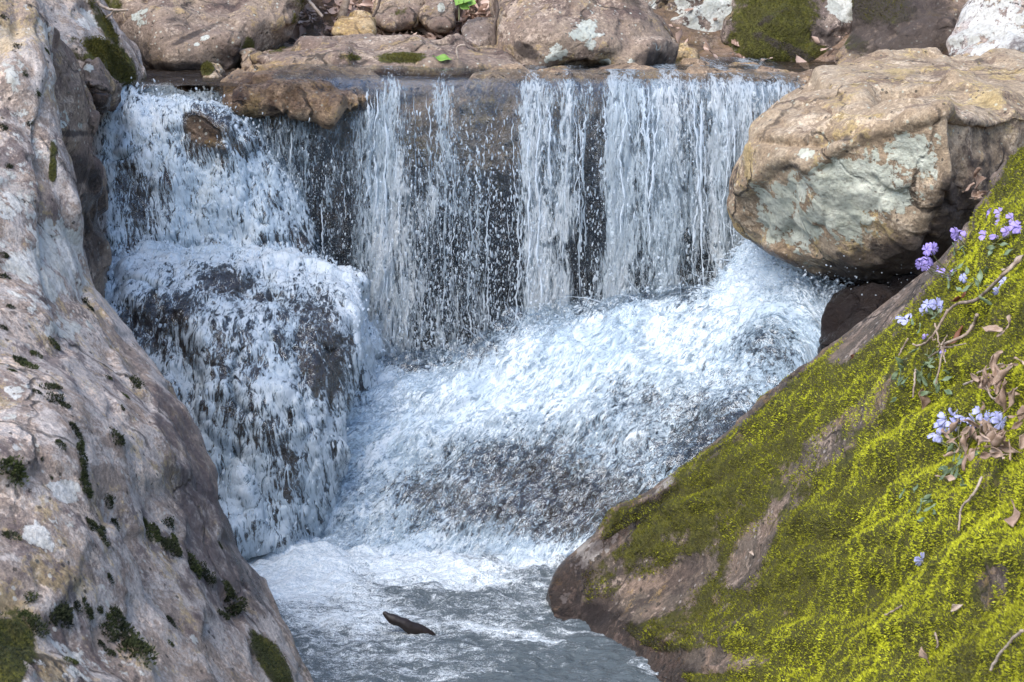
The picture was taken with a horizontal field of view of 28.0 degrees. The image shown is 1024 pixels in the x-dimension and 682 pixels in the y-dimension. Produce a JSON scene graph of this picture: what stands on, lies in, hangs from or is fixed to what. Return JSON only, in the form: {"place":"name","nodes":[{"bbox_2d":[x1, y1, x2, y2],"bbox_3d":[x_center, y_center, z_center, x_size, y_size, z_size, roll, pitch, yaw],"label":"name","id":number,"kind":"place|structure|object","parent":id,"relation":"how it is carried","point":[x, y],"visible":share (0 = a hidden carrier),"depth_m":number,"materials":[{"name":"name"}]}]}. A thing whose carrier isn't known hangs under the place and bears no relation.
{"place":"outdoors","nodes":[
{"label":"outdoors","id":0,"kind":"place"},
{"bbox_2d":[239,48,255,66],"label":"stone","id":1,"kind":"object","parent":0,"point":[244,56],"visible":0.47,"depth_m":7.17,"materials":[{"name":"brown stone"}]},
{"bbox_2d":[372,0,380,16],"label":"twig","id":2,"kind":"object","parent":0,"point":[376,9],"visible":1,"depth_m":7.70,"materials":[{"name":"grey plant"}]},
{"bbox_2d":[246,531,660,681],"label":"pool water","id":3,"kind":"structure","parent":0,"point":[500,622],"depth_m":5.21,"materials":[{"name":"liquid"}]},
{"bbox_2d":[382,611,435,635],"bbox_3d":[-0.249,0.721,5.124,0.146,0.103,0.039,-3,11,-13],"label":"stick","id":4,"kind":"object","parent":3,"relation":"on","point":[407,626],"visible":0.81,"depth_m":5.11,"materials":[{"name":"black wood"}]},
{"bbox_2d":[141,0,948,287],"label":"terrain","id":5,"kind":"structure","parent":0,"point":[719,49],"depth_m":8.02,"materials":[{"name":"soil"}]},
{"bbox_2d":[0,0,313,681],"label":"boulder","id":6,"kind":"object","parent":5,"relation":"on","point":[122,559],"visible":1,"depth_m":3.99,"materials":[{"name":"stone"}]},
{"bbox_2d":[52,27,111,298],"bbox_3d":[-1.304,-0.403,5.817,0.350,1.013,1.086,-3,11,-14],"label":"boulder","id":7,"kind":"object","parent":6,"relation":"on","point":[79,117],"visible":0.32,"depth_m":5.57,"materials":[{"name":"grey stone"}]},
{"bbox_2d":[89,87,111,114],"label":"stone","id":8,"kind":"object","parent":7,"relation":"on","point":[102,100],"visible":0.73,"depth_m":5.95,"materials":[{"name":"stone"}]},
{"bbox_2d":[82,57,121,111],"bbox_3d":[-1.233,-0.774,6.189,0.117,0.173,0.525,-1,11,-8],"label":"stone","id":9,"kind":"object","parent":8,"relation":"on","point":[98,76],"visible":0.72,"depth_m":6.03,"materials":[{"name":"stone"}]},
{"bbox_2d":[105,0,306,89],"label":"boulder","id":10,"kind":"object","parent":5,"relation":"on","point":[177,42],"visible":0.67,"depth_m":7.26,"materials":[{"name":"brown stone"}]},
{"bbox_2d":[307,0,322,17],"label":"twig","id":11,"kind":"object","parent":10,"relation":"on","point":[314,7],"visible":1,"depth_m":7.65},
{"bbox_2d":[108,251,374,554],"bbox_3d":[-0.897,0.243,6.130,1.002,1.030,1.194,0,11,0],"label":"boulder","id":12,"kind":"object","parent":5,"relation":"on","point":[312,366],"visible":0.27,"depth_m":5.78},
{"bbox_2d":[105,239,383,559],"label":"waterfall","id":13,"kind":"structure","parent":12,"relation":"on","point":[286,397],"depth_m":5.73,"materials":[{"name":"liquid"}]},
{"bbox_2d":[94,77,385,551],"bbox_3d":[-0.950,-0.065,6.344,1.115,1.503,1.818,0,11,0],"label":"spray","id":14,"kind":"object","parent":13,"relation":"on","point":[172,245],"visible":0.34,"depth_m":6.24,"materials":[{"name":"white liquid"}]},
{"bbox_2d":[372,0,424,32],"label":"stone","id":15,"kind":"object","parent":5,"relation":"on","point":[393,16],"visible":0.82,"depth_m":7.92,"materials":[{"name":"brown stone"}]},
{"bbox_2d":[418,0,462,34],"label":"stone","id":16,"kind":"object","parent":5,"relation":"on","point":[439,17],"visible":0.93,"depth_m":7.88,"materials":[{"name":"brown stone"}]},
{"bbox_2d":[454,0,475,20],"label":"seedling","id":17,"kind":"object","parent":5,"relation":"on","point":[463,4],"visible":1,"depth_m":7.65,"materials":[{"name":"green plant"}]},
{"bbox_2d":[461,17,496,46],"bbox_3d":[-0.113,-1.154,7.788,0.154,0.150,0.504,0,11,0],"label":"stone","id":18,"kind":"object","parent":5,"relation":"on","point":[477,32],"visible":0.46,"depth_m":7.60,"materials":[{"name":"stone"}]},
{"bbox_2d":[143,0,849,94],"bbox_3d":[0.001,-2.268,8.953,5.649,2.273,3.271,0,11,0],"label":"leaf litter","id":19,"kind":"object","parent":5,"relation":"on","point":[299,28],"visible":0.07,"depth_m":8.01,"materials":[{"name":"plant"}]},
{"bbox_2d":[336,0,349,17],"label":"twig","id":20,"kind":"object","parent":19,"relation":"on","point":[344,7],"visible":0.8,"depth_m":7.99,"materials":[{"name":"wood"}]},
{"bbox_2d":[331,10,376,35],"bbox_3d":[-0.589,-1.194,7.793,0.166,0.120,0.439,0,11,0],"label":"stone","id":21,"kind":"object","parent":19,"relation":"on","point":[358,22],"visible":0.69,"depth_m":7.67,"materials":[{"name":"stone"}]},
{"bbox_2d":[213,58,813,363],"bbox_3d":[0.063,-0.328,7.383,2.364,1.385,1.810,0,11,0],"label":"ledge","id":22,"kind":"object","parent":5,"relation":"on","point":[323,99],"visible":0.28,"depth_m":6.72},
{"bbox_2d":[92,81,322,258],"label":"waterfall","id":23,"kind":"structure","parent":22,"relation":"on","point":[182,194],"depth_m":6.30,"materials":[{"name":"liquid"}]},
{"bbox_2d":[200,60,225,88],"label":"stone","id":24,"kind":"object","parent":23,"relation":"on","point":[213,74],"visible":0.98,"depth_m":6.92,"materials":[{"name":"beige stone"}]},
{"bbox_2d":[93,85,330,261],"bbox_3d":[-1.022,-0.475,6.702,0.947,0.734,1.050,0,11,0],"label":"boulder","id":25,"kind":"object","parent":22,"relation":"on","point":[202,129],"visible":0.25,"depth_m":6.31,"materials":[{"name":"stone"}]},
{"bbox_2d":[44,0,146,88],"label":"boulder","id":26,"kind":"object","parent":25,"relation":"on","point":[87,29],"visible":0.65,"depth_m":6.30,"materials":[{"name":"stone"}]},
{"bbox_2d":[96,0,127,17],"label":"twig","id":27,"kind":"object","parent":26,"relation":"on","point":[107,8],"visible":1,"depth_m":6.42,"materials":[{"name":"wood"}]},
{"bbox_2d":[249,33,525,80],"bbox_3d":[-0.450,-0.985,7.263,1.000,0.200,0.791,0,11,0],"label":"boulder","id":28,"kind":"object","parent":22,"relation":"on","point":[410,56],"visible":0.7,"depth_m":7.02,"materials":[{"name":"brown stone"}]},
{"bbox_2d":[432,54,451,60],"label":"leaf","id":29,"kind":"object","parent":28,"relation":"on","point":[442,57],"visible":1,"depth_m":6.94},
{"bbox_2d":[456,44,464,59],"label":"twig","id":30,"kind":"object","parent":28,"relation":"on","point":[457,55],"visible":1,"depth_m":6.93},
{"bbox_2d":[492,0,498,44],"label":"twig","id":31,"kind":"object","parent":28,"relation":"on","point":[495,19],"visible":1,"depth_m":7.46,"materials":[{"name":"wood"}]},
{"bbox_2d":[251,57,803,364],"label":"waterfall","id":32,"kind":"structure","parent":22,"relation":"on","point":[620,253],"depth_m":6.51,"materials":[{"name":"liquid"}]},
{"bbox_2d":[489,0,678,69],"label":"boulder","id":33,"kind":"object","parent":22,"relation":"on","point":[538,34],"visible":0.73,"depth_m":7.33,"materials":[{"name":"brown stone"}]},
{"bbox_2d":[674,42,699,64],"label":"stone","id":34,"kind":"object","parent":22,"relation":"on","point":[685,50],"visible":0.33,"depth_m":7.64,"materials":[{"name":"stone"}]},
{"bbox_2d":[643,0,731,31],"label":"boulder","id":35,"kind":"object","parent":5,"relation":"on","point":[701,15],"visible":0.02,"depth_m":8.08,"materials":[{"name":"stone"}]},
{"bbox_2d":[546,146,1023,681],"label":"boulder","id":36,"kind":"object","parent":5,"relation":"on","point":[798,480],"visible":0.84,"depth_m":4.43,"materials":[{"name":"plant"}]},
{"bbox_2d":[884,605,901,615],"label":"twig","id":37,"kind":"object","parent":36,"relation":"on","point":[895,609],"visible":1,"depth_m":3.78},
{"bbox_2d":[898,338,908,355],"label":"twig","id":38,"kind":"object","parent":36,"relation":"on","point":[901,349],"visible":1,"depth_m":4.51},
{"bbox_2d":[895,313,920,333],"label":"phlox plant","id":39,"kind":"object","parent":36,"relation":"on","point":[902,320],"visible":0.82,"depth_m":4.62,"materials":[{"name":"purple plant"}]},
{"bbox_2d":[912,369,916,397],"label":"twig","id":40,"kind":"object","parent":36,"relation":"on","point":[914,379],"visible":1,"depth_m":4.32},
{"bbox_2d":[899,483,936,521],"bbox_3d":[0.780,0.306,3.947,0.038,0.059,0.228,0,11,0],"label":"phlox plant","id":41,"kind":"object","parent":36,"relation":"on","point":[926,498],"visible":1,"depth_m":3.89,"materials":[{"name":"green plant"}]},
{"bbox_2d":[914,552,924,566],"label":"phlox plant","id":42,"kind":"object","parent":36,"relation":"on","point":[918,560],"visible":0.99,"depth_m":3.86,"materials":[{"name":"purple plant"}]},
{"bbox_2d":[891,334,952,401],"bbox_3d":[0.868,0.083,4.236,0.080,0.160,0.410,-1,11,-7],"label":"phlox plant","id":43,"kind":"object","parent":36,"relation":"on","point":[918,375],"visible":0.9,"depth_m":4.31,"materials":[{"name":"green plant"}]},
{"bbox_2d":[918,387,930,408],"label":"leaf","id":44,"kind":"object","parent":36,"relation":"on","point":[925,401],"visible":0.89,"depth_m":4.31,"materials":[{"name":"plant"}]},
{"bbox_2d":[919,647,929,664],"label":"leaf","id":45,"kind":"object","parent":36,"relation":"on","point":[922,654],"visible":1,"depth_m":3.59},
{"bbox_2d":[919,297,942,318],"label":"phlox plant","id":46,"kind":"object","parent":36,"relation":"on","point":[933,304],"visible":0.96,"depth_m":4.39,"materials":[{"name":"purple plant"}]},
{"bbox_2d":[915,242,956,288],"bbox_3d":[0.952,-0.183,4.564,0.088,0.138,0.539,3,11,13],"label":"phlox plant","id":47,"kind":"object","parent":36,"relation":"on","point":[922,262],"visible":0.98,"depth_m":4.34,"materials":[{"name":"purple plant"}]},
{"bbox_2d":[934,632,938,649],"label":"twig","id":48,"kind":"object","parent":36,"relation":"on","point":[937,640],"visible":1,"depth_m":3.58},
{"bbox_2d":[935,475,955,480],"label":"leaf","id":49,"kind":"object","parent":36,"relation":"on","point":[950,477],"visible":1,"depth_m":3.87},
{"bbox_2d":[941,428,955,443],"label":"leaf","id":50,"kind":"object","parent":36,"relation":"on","point":[945,434],"visible":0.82,"depth_m":3.95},
{"bbox_2d":[940,419,958,433],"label":"leaf","id":51,"kind":"object","parent":36,"relation":"on","point":[953,426],"visible":1,"depth_m":3.94,"materials":[{"name":"plant"}]},
{"bbox_2d":[943,442,960,456],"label":"leaf","id":52,"kind":"object","parent":36,"relation":"on","point":[950,453],"visible":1,"depth_m":3.85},
{"bbox_2d":[928,313,978,383],"bbox_3d":[0.871,0.000,4.133,0.060,0.161,0.292,-1,11,-6],"label":"twig","id":53,"kind":"object","parent":36,"relation":"on","point":[969,330],"visible":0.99,"depth_m":4.05,"materials":[{"name":"wood"}]},
{"bbox_2d":[946,325,962,345],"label":"leaf","id":54,"kind":"object","parent":36,"relation":"on","point":[958,333],"visible":0.68,"depth_m":4.20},
{"bbox_2d":[950,604,962,611],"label":"leaf","id":55,"kind":"object","parent":36,"relation":"on","point":[955,607],"visible":1,"depth_m":3.55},
{"bbox_2d":[946,426,970,442],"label":"leaf","id":56,"kind":"object","parent":36,"relation":"on","point":[965,430],"visible":0.88,"depth_m":3.88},
{"bbox_2d":[950,227,967,255],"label":"phlox plant","id":57,"kind":"object","parent":36,"relation":"on","point":[955,236],"visible":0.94,"depth_m":4.53,"materials":[{"name":"purple plant"}]},
{"bbox_2d":[960,432,966,454],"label":"leaf","id":58,"kind":"object","parent":36,"relation":"on","point":[963,442],"visible":0.89,"depth_m":3.80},
{"bbox_2d":[962,444,968,470],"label":"leaf","id":59,"kind":"object","parent":36,"relation":"on","point":[964,463],"visible":0.98,"depth_m":3.73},
{"bbox_2d":[912,258,1020,347],"bbox_3d":[0.910,-0.072,4.114,0.046,0.244,0.436,-2,11,-11],"label":"twig","id":60,"kind":"object","parent":36,"relation":"on","point":[1002,274],"visible":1,"depth_m":4.12,"materials":[{"name":"wood"}]},
{"bbox_2d":[949,284,966,301],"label":"leaf","id":61,"kind":"object","parent":60,"relation":"on","point":[957,298],"visible":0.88,"depth_m":4.18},
{"bbox_2d":[927,406,1006,486],"bbox_3d":[0.857,0.177,3.911,0.098,0.162,0.394,0,11,0],"label":"phlox plant","id":62,"kind":"object","parent":36,"relation":"on","point":[946,424],"visible":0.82,"depth_m":3.92,"materials":[{"name":"purple plant"}]},
{"bbox_2d":[957,476,982,530],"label":"twig","id":63,"kind":"object","parent":36,"relation":"on","point":[971,496],"visible":1,"depth_m":3.71,"materials":[{"name":"wood"}]},
{"bbox_2d":[968,426,978,441],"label":"leaf","id":64,"kind":"object","parent":36,"relation":"on","point":[971,431],"visible":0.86,"depth_m":3.87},
{"bbox_2d":[960,419,979,427],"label":"leaf","id":65,"kind":"object","parent":64,"relation":"on","point":[973,423],"visible":0.91,"depth_m":3.88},
{"bbox_2d":[966,446,980,457],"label":"leaf","id":66,"kind":"object","parent":36,"relation":"on","point":[971,450],"visible":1,"depth_m":3.70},
{"bbox_2d":[968,441,979,460],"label":"leaf","id":67,"kind":"object","parent":36,"relation":"on","point":[971,455],"visible":0.78,"depth_m":3.69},
{"bbox_2d":[971,167,981,178],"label":"leaf","id":68,"kind":"object","parent":36,"relation":"on","point":[976,171],"visible":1,"depth_m":4.75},
{"bbox_2d":[970,373,987,391],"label":"leaf","id":69,"kind":"object","parent":36,"relation":"on","point":[974,377],"visible":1,"depth_m":3.80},
{"bbox_2d":[953,259,1006,304],"bbox_3d":[0.931,-0.123,4.133,0.057,0.066,0.327,0,11,-2],"label":"phlox plant","id":70,"kind":"object","parent":36,"relation":"on","point":[979,278],"visible":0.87,"depth_m":4.13,"materials":[{"name":"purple plant"}]},
{"bbox_2d":[977,191,986,200],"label":"leaf","id":71,"kind":"object","parent":36,"relation":"on","point":[982,192],"visible":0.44,"depth_m":4.76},
{"bbox_2d":[975,433,990,442],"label":"leaf","id":72,"kind":"object","parent":36,"relation":"on","point":[982,438],"visible":1,"depth_m":3.60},
{"bbox_2d":[982,422,987,432],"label":"leaf","id":73,"kind":"object","parent":36,"relation":"on","point":[984,426],"visible":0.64,"depth_m":3.72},
{"bbox_2d":[980,452,990,458],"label":"leaf","id":74,"kind":"object","parent":36,"relation":"on","point":[984,455],"visible":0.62,"depth_m":3.61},
{"bbox_2d":[963,380,1017,398],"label":"twig","id":75,"kind":"object","parent":36,"relation":"on","point":[966,383],"visible":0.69,"depth_m":3.78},
{"bbox_2d":[977,378,990,389],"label":"leaf","id":76,"kind":"object","parent":75,"relation":"on","point":[982,384],"visible":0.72,"depth_m":3.79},
{"bbox_2d":[983,368,991,391],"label":"leaf","id":77,"kind":"object","parent":75,"relation":"on","point":[985,375],"visible":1,"depth_m":3.76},
{"bbox_2d":[992,363,1001,382],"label":"leaf","id":78,"kind":"object","parent":75,"relation":"on","point":[995,370],"visible":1,"depth_m":3.73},
{"bbox_2d":[986,431,995,443],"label":"leaf","id":79,"kind":"object","parent":36,"relation":"on","point":[991,435],"visible":0.47,"depth_m":3.60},
{"bbox_2d":[981,325,1002,331],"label":"leaf","id":80,"kind":"object","parent":36,"relation":"on","point":[992,328],"visible":1,"depth_m":3.80,"materials":[{"name":"plant"}]},
{"bbox_2d":[996,315,1010,336],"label":"leaf","id":81,"kind":"object","parent":80,"relation":"on","point":[1008,317],"visible":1,"depth_m":3.79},
{"bbox_2d":[989,447,1004,458],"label":"leaf","id":82,"kind":"object","parent":36,"relation":"on","point":[993,449],"visible":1,"depth_m":3.55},
{"bbox_2d":[991,435,1003,447],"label":"leaf","id":83,"kind":"object","parent":36,"relation":"on","point":[997,441],"visible":0.98,"depth_m":3.56,"materials":[{"name":"plant"}]},
{"bbox_2d":[994,379,1001,394],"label":"leaf","id":84,"kind":"object","parent":36,"relation":"on","point":[997,388],"visible":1,"depth_m":3.70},
{"bbox_2d":[988,452,1008,457],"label":"leaf","id":85,"kind":"object","parent":36,"relation":"on","point":[995,454],"visible":1,"depth_m":3.55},
{"bbox_2d":[978,207,1021,257],"bbox_3d":[0.986,-0.223,4.168,0.062,0.095,0.330,0,11,0],"label":"phlox plant","id":86,"kind":"object","parent":36,"relation":"on","point":[1016,226],"visible":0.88,"depth_m":4.08,"materials":[{"name":"purple plant"}]},
{"bbox_2d":[995,383,1006,412],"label":"leaf","id":87,"kind":"object","parent":36,"relation":"on","point":[1000,399],"visible":1,"depth_m":3.67,"materials":[{"name":"plant"}]},
{"bbox_2d":[1002,388,1014,413],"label":"leaf","id":88,"kind":"object","parent":87,"relation":"on","point":[1011,395],"visible":1,"depth_m":3.67,"materials":[{"name":"plant"}]},
{"bbox_2d":[992,363,1012,384],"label":"leaf","id":89,"kind":"object","parent":36,"relation":"on","point":[1001,375],"visible":1,"depth_m":3.69,"materials":[{"name":"plant"}]},
{"bbox_2d":[999,363,1017,367],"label":"leaf","id":90,"kind":"object","parent":89,"relation":"on","point":[1004,365],"visible":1,"depth_m":3.69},
{"bbox_2d":[990,629,1023,671],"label":"twig","id":91,"kind":"object","parent":36,"relation":"on","point":[1019,633],"visible":1,"depth_m":3.16,"materials":[{"name":"wood"}]},
{"bbox_2d":[997,445,1020,452],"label":"leaf","id":92,"kind":"object","parent":36,"relation":"on","point":[1003,448],"visible":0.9,"depth_m":3.58,"materials":[{"name":"plant"}]},
{"bbox_2d":[1004,499,1019,526],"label":"leaf","id":93,"kind":"object","parent":36,"relation":"on","point":[1012,520],"visible":1,"depth_m":3.43,"materials":[{"name":"plant"}]},
{"bbox_2d":[1001,255,1023,270],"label":"leaf","id":94,"kind":"object","parent":36,"relation":"on","point":[1019,256],"visible":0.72,"depth_m":3.94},
{"bbox_2d":[1007,421,1022,431],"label":"leaf","id":95,"kind":"object","parent":36,"relation":"on","point":[1016,425],"visible":0.98,"depth_m":3.60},
{"bbox_2d":[1017,405,1023,421],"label":"leaf","id":96,"kind":"object","parent":36,"relation":"on","point":[1020,410],"visible":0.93,"depth_m":3.54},
{"bbox_2d":[1019,434,1023,448],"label":"leaf","id":97,"kind":"object","parent":36,"relation":"on","point":[1021,441],"visible":1,"depth_m":3.52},
{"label":"leaf","id":98,"kind":"object","parent":36,"relation":"on","visible":0},
{"bbox_2d":[989,350,1002,371],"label":"leaf","id":99,"kind":"object","parent":98,"relation":"on","point":[995,357],"visible":1,"depth_m":3.76,"materials":[{"name":"plant"}]},
{"bbox_2d":[720,0,852,64],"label":"boulder","id":100,"kind":"object","parent":5,"relation":"on","point":[782,32],"visible":0.62,"depth_m":7.87,"materials":[{"name":"plant"}]},
{"bbox_2d":[834,0,967,64],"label":"boulder","id":101,"kind":"object","parent":5,"relation":"on","point":[891,24],"visible":0.51,"depth_m":7.56,"materials":[{"name":"brown stone"}]},
{"bbox_2d":[946,0,1023,55],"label":"boulder","id":102,"kind":"object","parent":5,"relation":"on","point":[982,27],"visible":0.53,"depth_m":6.86,"materials":[{"name":"stone"}]},
{"bbox_2d":[328,273,816,551],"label":"streambed","id":103,"kind":"structure","parent":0,"point":[538,493],"depth_m":5.98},
{"bbox_2d":[252,103,759,358],"bbox_3d":[-0.021,-0.335,6.470,1.844,0.817,0.422,0,11,0],"label":"spray","id":104,"kind":"object","parent":103,"relation":"on","point":[442,340],"visible":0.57,"depth_m":6.49,"materials":[{"name":"white liquid"}]},
{"bbox_2d":[817,273,917,354],"bbox_3d":[1.003,-0.047,5.714,0.308,0.311,0.802,3,11,16],"label":"boulder","id":105,"kind":"object","parent":103,"relation":"on","point":[847,309],"visible":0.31,"depth_m":5.52,"materials":[{"name":"stone"}]},
{"bbox_2d":[727,47,1023,285],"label":"boulder","id":106,"kind":"object","parent":103,"relation":"on","point":[867,165],"visible":0.84,"depth_m":5.54,"materials":[{"name":"beige stone"}]},
{"bbox_2d":[317,239,840,564],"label":"white water","id":107,"kind":"structure","parent":0,"point":[367,461],"depth_m":6.02,"materials":[{"name":"liquid"}]},
{"bbox_2d":[250,77,779,340],"bbox_3d":[-0.036,-0.416,6.503,1.801,0.846,0.238,0,11,0],"label":"spray","id":108,"kind":"object","parent":107,"relation":"on","point":[645,138],"visible":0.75,"depth_m":6.49,"materials":[{"name":"white liquid"}]},
{"bbox_2d":[240,212,858,560],"bbox_3d":[0.197,-0.019,5.941,1.746,1.329,1.292,2,11,11],"label":"spray","id":109,"kind":"object","parent":107,"relation":"on","point":[822,294],"visible":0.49,"depth_m":6.05,"materials":[{"name":"white liquid"}]},
{"bbox_2d":[257,255,901,579],"bbox_3d":[0.199,0.226,5.570,1.800,0.946,0.268,0,11,-2],"label":"spray","id":110,"kind":"object","parent":107,"relation":"on","point":[496,528],"visible":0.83,"depth_m":5.58,"materials":[{"name":"white liquid"}]},
{"bbox_2d":[381,216,851,378],"bbox_3d":[0.311,-0.132,6.227,1.746,0.615,0.754,5,12,24],"label":"spray","id":111,"kind":"object","parent":107,"relation":"on","point":[609,307],"visible":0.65,"depth_m":6.22,"materials":[{"name":"white liquid"}]},
{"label":"leaf","id":112,"kind":"object","parent":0,"visible":0},
{"bbox_2d":[971,190,981,196],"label":"leaf","id":113,"kind":"object","parent":112,"relation":"on","point":[974,192],"visible":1,"depth_m":4.77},
{"bbox_2d":[974,175,985,188],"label":"leaf","id":114,"kind":"object","parent":112,"relation":"on","point":[979,179],"visible":1,"depth_m":4.76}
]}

